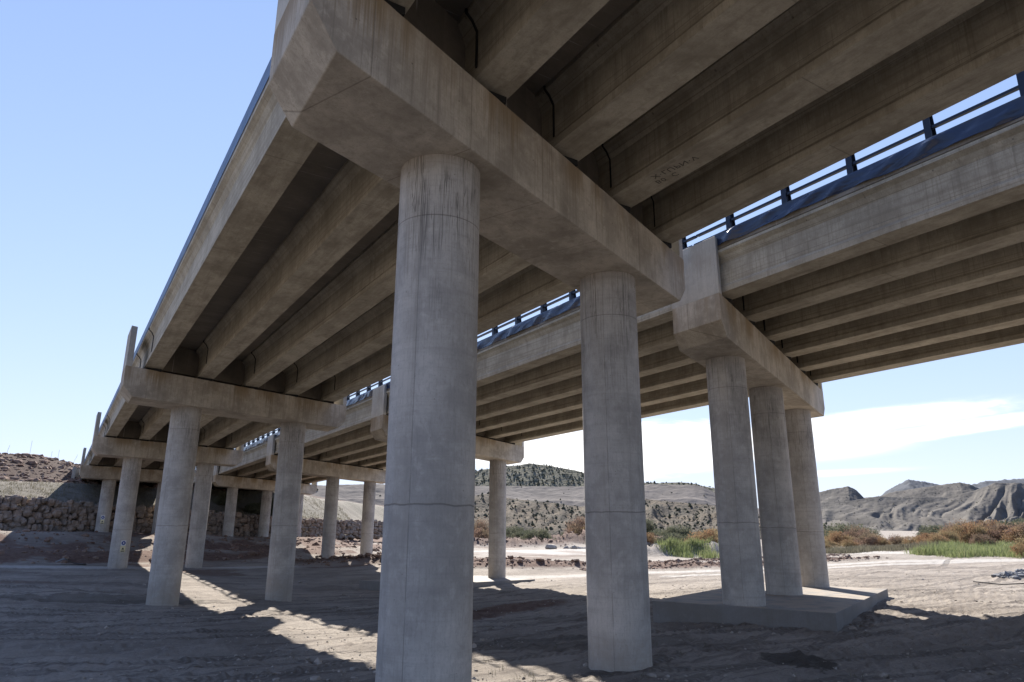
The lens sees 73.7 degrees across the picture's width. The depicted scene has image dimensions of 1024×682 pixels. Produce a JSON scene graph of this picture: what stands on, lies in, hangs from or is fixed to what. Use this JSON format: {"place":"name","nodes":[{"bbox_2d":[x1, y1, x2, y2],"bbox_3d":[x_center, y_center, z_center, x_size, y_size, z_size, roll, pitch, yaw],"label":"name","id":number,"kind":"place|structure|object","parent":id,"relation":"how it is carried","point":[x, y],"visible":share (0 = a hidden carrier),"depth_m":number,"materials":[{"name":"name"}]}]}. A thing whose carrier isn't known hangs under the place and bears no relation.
{"place":"outdoors","nodes":[
{"label":"outdoors","id":0,"kind":"place"},
{"bbox_2d":[0,454,1023,681],"bbox_3d":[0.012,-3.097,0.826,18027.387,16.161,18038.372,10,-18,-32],"label":"ground","id":1,"kind":"structure","parent":0,"point":[61,653],"depth_m":26.63,"materials":[{"name":"soil"}]},
{"bbox_2d":[55,558,83,563],"bbox_3d":[-38.802,19.393,60.077,2.300,0.573,1.100,10,-18,-32],"label":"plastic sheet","id":2,"kind":"object","parent":1,"relation":"on","point":[69,561],"visible":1,"depth_m":59.80,"materials":[{"name":"grey plastic"}]},
{"bbox_2d":[71,467,80,477],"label":"bridge abutment","id":3,"kind":"object","parent":1,"relation":"on","point":[75,471],"visible":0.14,"depth_m":107.13,"materials":[{"name":"concrete"}]},
{"bbox_2d":[0,453,226,490],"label":"hill rubble","id":4,"kind":"object","parent":1,"relation":"on","point":[23,474],"visible":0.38,"depth_m":106.14,"materials":[{"name":"stone"}]},
{"bbox_2d":[79,448,162,533],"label":"bridge pier","id":5,"kind":"structure","parent":1,"relation":"on","point":[109,477],"depth_m":83.98,"materials":[{"name":"concrete"}]},
{"bbox_2d":[100,515,104,523],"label":"safety sign","id":6,"kind":"object","parent":5,"relation":"attached to","point":[102,517],"visible":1,"depth_m":83.06,"materials":[{"name":"white plastic"}]},
{"bbox_2d":[81,449,157,483],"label":"bridge span","id":7,"kind":"object","parent":5,"relation":"on","point":[87,459],"visible":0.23,"depth_m":91.96,"materials":[{"name":"concrete"}]},
{"bbox_2d":[91,412,243,568],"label":"bridge pier","id":8,"kind":"structure","parent":1,"relation":"on","point":[133,454],"depth_m":60.68,"materials":[{"name":"concrete"}]},
{"bbox_2d":[120,540,125,551],"bbox_3d":[-33.322,17.587,58.523,0.038,0.960,0.400,-14,-21,43],"label":"safety sign","id":9,"kind":"object","parent":8,"relation":"attached to","point":[123,546],"visible":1,"depth_m":58.52,"materials":[{"name":"white plastic"}]},
{"bbox_2d":[89,412,223,469],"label":"bridge span","id":10,"kind":"object","parent":8,"relation":"on","point":[113,462],"visible":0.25,"depth_m":81.52,"materials":[{"name":"concrete"}]},
{"bbox_2d":[0,478,349,534],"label":"dry grass","id":11,"kind":"structure","parent":1,"relation":"on","point":[148,488],"depth_m":95.67,"materials":[{"name":"beige plant"}]},
{"bbox_2d":[0,529,381,563],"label":"bank rubble","id":12,"kind":"object","parent":1,"relation":"on","point":[233,547],"visible":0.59,"depth_m":77.98,"materials":[{"name":"stone"}]},
{"bbox_2d":[0,494,382,539],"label":"boulder wall","id":13,"kind":"structure","parent":1,"relation":"on","point":[82,512],"depth_m":84.25,"materials":[{"name":"stone"}]},
{"bbox_2d":[211,497,225,504],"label":"olive bush","id":14,"kind":"object","parent":1,"relation":"on","point":[219,501],"visible":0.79,"depth_m":107.06,"materials":[{"name":"green plant"}]},
{"bbox_2d":[216,491,240,501],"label":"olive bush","id":15,"kind":"object","parent":1,"relation":"on","point":[222,494],"visible":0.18,"depth_m":108.89,"materials":[{"name":"green plant"}]},
{"bbox_2d":[119,325,346,605],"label":"bridge pier","id":16,"kind":"structure","parent":1,"relation":"on","point":[188,401],"depth_m":36.65,"materials":[{"name":"concrete"}]},
{"bbox_2d":[105,331,317,448],"bbox_3d":[-23.741,4.553,52.695,11.848,3.993,34.684,10,-18,-32],"label":"bridge span","id":17,"kind":"object","parent":16,"relation":"on","point":[124,419],"visible":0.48,"depth_m":56.90,"materials":[{"name":"concrete"}]},
{"bbox_2d":[243,503,260,513],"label":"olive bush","id":18,"kind":"object","parent":1,"relation":"on","point":[256,510],"visible":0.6,"depth_m":108.18,"materials":[{"name":"green plant"}]},
{"bbox_2d":[212,466,316,536],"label":"bridge pier","id":19,"kind":"structure","parent":1,"relation":"on","point":[232,484],"depth_m":100.47,"materials":[{"name":"concrete"}]},
{"bbox_2d":[193,466,303,490],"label":"bridge span","id":20,"kind":"object","parent":19,"relation":"on","point":[212,486],"visible":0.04,"depth_m":112.27,"materials":[{"name":"concrete"}]},
{"bbox_2d":[265,434,385,558],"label":"bridge pier","id":21,"kind":"structure","parent":1,"relation":"on","point":[335,473],"depth_m":78.54,"materials":[{"name":"concrete"}]},
{"bbox_2d":[218,430,374,482],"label":"bridge span","id":22,"kind":"object","parent":21,"relation":"on","point":[252,463],"visible":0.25,"depth_m":87.49,"materials":[{"name":"concrete"}]},
{"bbox_2d":[274,380,501,468],"bbox_3d":[-12.951,9.058,67.853,15.634,4.532,36.125,10,-18,-32],"label":"bridge span","id":23,"kind":"object","parent":21,"relation":"on","point":[350,440],"visible":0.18,"depth_m":64.44,"materials":[{"name":"concrete"}]},
{"bbox_2d":[359,384,534,590],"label":"bridge pier","id":24,"kind":"structure","parent":1,"relation":"on","point":[499,455],"depth_m":57.65,"materials":[{"name":"concrete"}]},
{"bbox_2d":[269,0,684,681],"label":"bridge pier","id":25,"kind":"structure","parent":1,"relation":"on","point":[457,154],"depth_m":11.87,"materials":[{"name":"concrete"}]},
{"bbox_2d":[143,57,574,401],"bbox_3d":[-7.497,-2.261,28.699,11.848,4.009,34.684,10,-18,-32],"label":"bridge span","id":26,"kind":"object","parent":25,"relation":"on","point":[282,278],"visible":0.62,"depth_m":24.53,"materials":[{"name":"concrete"}]},
{"bbox_2d":[389,0,1023,243],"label":"bridge span","id":27,"kind":"object","parent":25,"relation":"on","point":[671,121],"visible":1,"depth_m":13.62,"materials":[{"name":"concrete"}]},
{"bbox_2d":[474,526,488,538],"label":"tamarisk bush","id":28,"kind":"object","parent":1,"relation":"on","point":[480,533],"visible":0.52,"depth_m":143.16,"materials":[{"name":"brown plant"}]},
{"bbox_2d":[474,517,488,532],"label":"tamarisk bush","id":29,"kind":"object","parent":1,"relation":"on","point":[481,524],"visible":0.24,"depth_m":153.06,"materials":[{"name":"brown plant"}]},
{"bbox_2d":[506,527,513,536],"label":"olive bush","id":30,"kind":"object","parent":1,"relation":"on","point":[509,532],"visible":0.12,"depth_m":190.80,"materials":[{"name":"green plant"}]},
{"bbox_2d":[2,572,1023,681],"bbox_3d":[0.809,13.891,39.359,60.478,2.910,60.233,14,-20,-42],"label":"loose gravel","id":31,"kind":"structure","parent":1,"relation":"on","point":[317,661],"depth_m":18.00,"materials":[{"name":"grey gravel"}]},
{"bbox_2d":[10,571,1021,681],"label":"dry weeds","id":32,"kind":"object","parent":1,"relation":"on","point":[558,647],"visible":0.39,"depth_m":17.48,"materials":[{"name":"brown plant"}]},
{"bbox_2d":[508,525,523,537],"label":"olive bush","id":33,"kind":"object","parent":1,"relation":"on","point":[515,528],"visible":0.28,"depth_m":221.26,"materials":[{"name":"green plant"}]},
{"bbox_2d":[511,530,528,537],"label":"olive bush","id":34,"kind":"object","parent":1,"relation":"on","point":[517,534],"visible":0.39,"depth_m":175.15,"materials":[{"name":"green plant"}]},
{"bbox_2d":[519,528,555,540],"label":"olive bush","id":35,"kind":"object","parent":1,"relation":"on","point":[543,533],"visible":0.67,"depth_m":147.29,"materials":[{"name":"green plant"}]},
{"bbox_2d":[545,544,556,548],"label":"pale boulder","id":36,"kind":"object","parent":1,"relation":"on","point":[550,546],"visible":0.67,"depth_m":121.89,"materials":[{"name":"white stone"}]},
{"bbox_2d":[563,514,584,533],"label":"tamarisk bush","id":37,"kind":"object","parent":1,"relation":"on","point":[577,524],"visible":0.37,"depth_m":165.06,"materials":[{"name":"brown plant"}]},
{"bbox_2d":[571,526,584,535],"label":"tamarisk bush","id":38,"kind":"object","parent":1,"relation":"on","point":[577,532],"visible":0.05,"depth_m":161.66,"materials":[{"name":"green plant"}]},
{"bbox_2d":[294,529,886,570],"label":"earth clods","id":39,"kind":"object","parent":1,"relation":"on","point":[710,562],"visible":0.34,"depth_m":73.61,"materials":[{"name":"beige soil"}]},
{"bbox_2d":[646,519,657,532],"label":"olive bush","id":40,"kind":"object","parent":1,"relation":"on","point":[650,527],"visible":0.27,"depth_m":155.44,"materials":[{"name":"green plant"}]},
{"bbox_2d":[647,532,657,544],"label":"tamarisk bush","id":41,"kind":"object","parent":1,"relation":"on","point":[651,539],"visible":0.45,"depth_m":141.28,"materials":[{"name":"brown plant"}]},
{"bbox_2d":[655,529,675,535],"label":"olive bush","id":42,"kind":"object","parent":1,"relation":"on","point":[661,532],"visible":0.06,"depth_m":171.34,"materials":[{"name":"green plant"}]},
{"bbox_2d":[654,532,683,543],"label":"olive bush","id":43,"kind":"object","parent":1,"relation":"on","point":[670,535],"visible":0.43,"depth_m":141.95,"materials":[{"name":"green plant"}]},
{"bbox_2d":[662,525,693,536],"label":"olive bush","id":44,"kind":"object","parent":1,"relation":"on","point":[682,530],"visible":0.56,"depth_m":155.39,"materials":[{"name":"green plant"}]},
{"bbox_2d":[654,536,718,558],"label":"green reeds","id":45,"kind":"object","parent":1,"relation":"on","point":[686,544],"visible":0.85,"depth_m":103.56,"materials":[{"name":"green plant"}]},
{"bbox_2d":[680,533,697,539],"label":"olive bush","id":46,"kind":"object","parent":1,"relation":"on","point":[685,536],"visible":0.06,"depth_m":139.60,"materials":[{"name":"green plant"}]},
{"bbox_2d":[680,532,716,541],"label":"tamarisk bush","id":47,"kind":"object","parent":1,"relation":"on","point":[701,533],"visible":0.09,"depth_m":110.72,"materials":[{"name":"brown plant"}]},
{"bbox_2d":[688,528,717,542],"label":"tamarisk bush","id":48,"kind":"object","parent":1,"relation":"on","point":[710,533],"visible":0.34,"depth_m":108.51,"materials":[{"name":"brown plant"}]},
{"bbox_2d":[652,236,887,631],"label":"bridge pier","id":49,"kind":"structure","parent":1,"relation":"on","point":[731,348],"depth_m":25.86,"materials":[{"name":"concrete"}]},
{"bbox_2d":[381,236,748,442],"bbox_3d":[3.287,2.253,43.890,15.604,4.550,36.125,10,-18,-32],"label":"bridge span","id":50,"kind":"object","parent":49,"relation":"on","point":[529,378],"visible":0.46,"depth_m":37.56,"materials":[{"name":"concrete"}]},
{"bbox_2d":[694,71,1023,383],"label":"bridge span","id":51,"kind":"object","parent":49,"relation":"on","point":[911,255],"visible":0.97,"depth_m":22.36,"materials":[{"name":"concrete"}]},
{"bbox_2d":[824,538,838,548],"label":"tamarisk bush","id":52,"kind":"object","parent":1,"relation":"on","point":[828,541],"visible":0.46,"depth_m":130.13,"materials":[{"name":"brown plant"}]},
{"bbox_2d":[824,525,846,536],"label":"olive bush","id":53,"kind":"object","parent":1,"relation":"on","point":[831,528],"visible":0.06,"depth_m":174.67,"materials":[{"name":"green plant"}]},
{"bbox_2d":[824,531,854,545],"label":"tamarisk bush","id":54,"kind":"object","parent":1,"relation":"on","point":[836,537],"visible":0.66,"depth_m":142.87,"materials":[{"name":"brown plant"}]},
{"bbox_2d":[823,522,874,543],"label":"olive bush","id":55,"kind":"object","parent":1,"relation":"on","point":[840,527],"visible":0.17,"depth_m":168.31,"materials":[{"name":"green plant"}]},
{"bbox_2d":[839,539,860,547],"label":"tamarisk bush","id":56,"kind":"object","parent":1,"relation":"on","point":[848,544],"visible":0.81,"depth_m":120.75,"materials":[{"name":"brown plant"}]},
{"bbox_2d":[841,524,873,539],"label":"tamarisk bush","id":57,"kind":"object","parent":1,"relation":"on","point":[851,533],"visible":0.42,"depth_m":147.21,"materials":[{"name":"brown plant"}]},
{"bbox_2d":[844,527,882,535],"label":"olive bush","id":58,"kind":"object","parent":1,"relation":"on","point":[875,531],"visible":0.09,"depth_m":162.83,"materials":[{"name":"green plant"}]},
{"bbox_2d":[853,530,880,546],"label":"tamarisk bush","id":59,"kind":"object","parent":1,"relation":"on","point":[868,538],"visible":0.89,"depth_m":128.35,"materials":[{"name":"brown plant"}]},
{"bbox_2d":[863,534,886,545],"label":"tamarisk bush","id":60,"kind":"object","parent":1,"relation":"on","point":[879,536],"visible":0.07,"depth_m":135.99,"materials":[{"name":"brown plant"}]},
{"bbox_2d":[875,537,892,546],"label":"tamarisk bush","id":61,"kind":"object","parent":1,"relation":"on","point":[883,541],"visible":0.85,"depth_m":127.19,"materials":[{"name":"brown plant"}]},
{"bbox_2d":[825,540,943,553],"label":"dry grass","id":62,"kind":"structure","parent":1,"relation":"on","point":[856,548],"depth_m":98.47,"materials":[{"name":"plant"}]},
{"bbox_2d":[886,534,905,544],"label":"tamarisk bush","id":63,"kind":"object","parent":1,"relation":"on","point":[896,540],"visible":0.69,"depth_m":130.41,"materials":[{"name":"brown plant"}]},
{"bbox_2d":[901,536,917,543],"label":"tamarisk bush","id":64,"kind":"object","parent":1,"relation":"on","point":[909,540],"visible":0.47,"depth_m":125.53,"materials":[{"name":"brown plant"}]},
{"bbox_2d":[914,525,936,535],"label":"olive bush","id":65,"kind":"object","parent":1,"relation":"on","point":[922,528],"visible":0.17,"depth_m":186.87,"materials":[{"name":"green plant"}]},
{"bbox_2d":[910,532,945,543],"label":"tamarisk bush","id":66,"kind":"object","parent":1,"relation":"on","point":[919,538],"visible":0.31,"depth_m":112.06,"materials":[{"name":"brown plant"}]},
{"bbox_2d":[919,524,944,534],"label":"olive bush","id":67,"kind":"object","parent":1,"relation":"on","point":[934,529],"visible":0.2,"depth_m":164.80,"materials":[{"name":"green plant"}]},
{"bbox_2d":[921,534,952,543],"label":"tamarisk bush","id":68,"kind":"object","parent":1,"relation":"on","point":[935,537],"visible":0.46,"depth_m":106.66,"materials":[{"name":"brown plant"}]},
{"bbox_2d":[938,529,962,542],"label":"tamarisk bush","id":69,"kind":"object","parent":1,"relation":"on","point":[951,535],"visible":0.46,"depth_m":114.07,"materials":[{"name":"brown plant"}]},
{"bbox_2d":[939,518,973,543],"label":"tamarisk bush","id":70,"kind":"object","parent":1,"relation":"on","point":[951,525],"visible":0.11,"depth_m":121.80,"materials":[{"name":"brown plant"}]},
{"bbox_2d":[904,539,1023,558],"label":"green reeds","id":71,"kind":"object","parent":1,"relation":"on","point":[952,549],"visible":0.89,"depth_m":74.72,"materials":[{"name":"green plant"}]},
{"bbox_2d":[944,521,1001,544],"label":"tamarisk bush","id":72,"kind":"object","parent":1,"relation":"on","point":[971,528],"visible":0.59,"depth_m":115.73,"materials":[{"name":"brown plant"}]},
{"bbox_2d":[962,519,999,543],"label":"tamarisk bush","id":73,"kind":"object","parent":1,"relation":"on","point":[983,524],"visible":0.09,"depth_m":119.30,"materials":[{"name":"brown plant"}]},
{"bbox_2d":[967,532,999,545],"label":"tamarisk bush","id":74,"kind":"object","parent":1,"relation":"on","point":[978,540],"visible":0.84,"depth_m":99.71,"materials":[{"name":"brown plant"}]},
{"bbox_2d":[977,519,1005,527],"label":"tamarisk bush","id":75,"kind":"object","parent":1,"relation":"on","point":[987,520],"visible":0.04,"depth_m":119.74,"materials":[{"name":"brown plant"}]},
{"bbox_2d":[980,522,1009,542],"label":"tamarisk bush","id":76,"kind":"object","parent":1,"relation":"on","point":[994,533],"visible":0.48,"depth_m":114.10,"materials":[{"name":"brown plant"}]},
{"bbox_2d":[973,581,1023,584],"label":"bent cable","id":77,"kind":"object","parent":1,"relation":"on","point":[999,584],"visible":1,"depth_m":38.75,"materials":[{"name":"metal"}]},
{"bbox_2d":[991,522,1017,542],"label":"tamarisk bush","id":78,"kind":"object","parent":1,"relation":"on","point":[1005,527],"visible":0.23,"depth_m":113.70,"materials":[{"name":"brown plant"}]},
{"bbox_2d":[991,569,1023,579],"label":"gravel heap","id":79,"kind":"object","parent":1,"relation":"on","point":[1017,573],"visible":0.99,"depth_m":42.32,"materials":[{"name":"grey gravel"}]},
{"bbox_2d":[991,517,1023,526],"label":"olive bush","id":80,"kind":"object","parent":1,"relation":"on","point":[1013,522],"visible":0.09,"depth_m":147.64,"materials":[{"name":"green plant"}]},
{"bbox_2d":[997,526,1023,542],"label":"tamarisk bush","id":81,"kind":"object","parent":1,"relation":"on","point":[1011,538],"visible":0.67,"depth_m":109.44,"materials":[{"name":"brown plant"}]},
{"bbox_2d":[1004,522,1023,538],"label":"tamarisk bush","id":82,"kind":"object","parent":1,"relation":"on","point":[1020,531],"visible":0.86,"depth_m":108.46,"materials":[{"name":"brown plant"}]},
{"bbox_2d":[1008,538,1023,556],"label":"tamarisk bush","id":83,"kind":"object","parent":1,"relation":"on","point":[1019,547],"visible":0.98,"depth_m":68.16,"materials":[{"name":"brown plant"}]},
{"bbox_2d":[0,0,1023,507],"label":"sky","id":84,"kind":"structure","parent":0,"point":[119,119],"materials":[{"name":"blue"}]},
{"bbox_2d":[312,484,825,522],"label":"hill","id":85,"kind":"structure","parent":0,"point":[573,495],"depth_m":369.85,"materials":[{"name":"beige soil"}]},
{"bbox_2d":[475,463,714,491],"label":"hill","id":86,"kind":"structure","parent":0,"point":[562,481],"depth_m":588.66,"materials":[{"name":"grey-brown soil"},{"name":"rock"},{"name":"green shrub vegetation"}]},
{"bbox_2d":[474,494,825,538],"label":"hill","id":87,"kind":"structure","parent":0,"point":[483,506],"depth_m":257.74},
{"bbox_2d":[317,463,1016,532],"bbox_3d":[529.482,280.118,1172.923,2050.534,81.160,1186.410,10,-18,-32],"label":"hill scrub","id":88,"kind":"object","parent":87,"relation":"on","point":[656,505],"visible":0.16,"depth_m":272.62,"materials":[{"name":"green plant"}]},
{"bbox_2d":[819,482,978,502],"bbox_3d":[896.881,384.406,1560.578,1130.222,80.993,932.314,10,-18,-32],"label":"hill","id":89,"kind":"structure","parent":0,"point":[843,493],"depth_m":1259.47,"materials":[{"name":"grey stone"}]},
{"bbox_2d":[821,482,1023,530],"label":"hill","id":90,"kind":"structure","parent":0,"point":[1005,498],"depth_m":585.72,"materials":[{"name":"grey stone"}]},
{"bbox_2d":[881,479,1023,495],"bbox_3d":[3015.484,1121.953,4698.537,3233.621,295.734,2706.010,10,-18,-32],"label":"hill","id":91,"kind":"structure","parent":0,"point":[908,484],"depth_m":4301.41,"materials":[{"name":"grey stone"}]}
]}

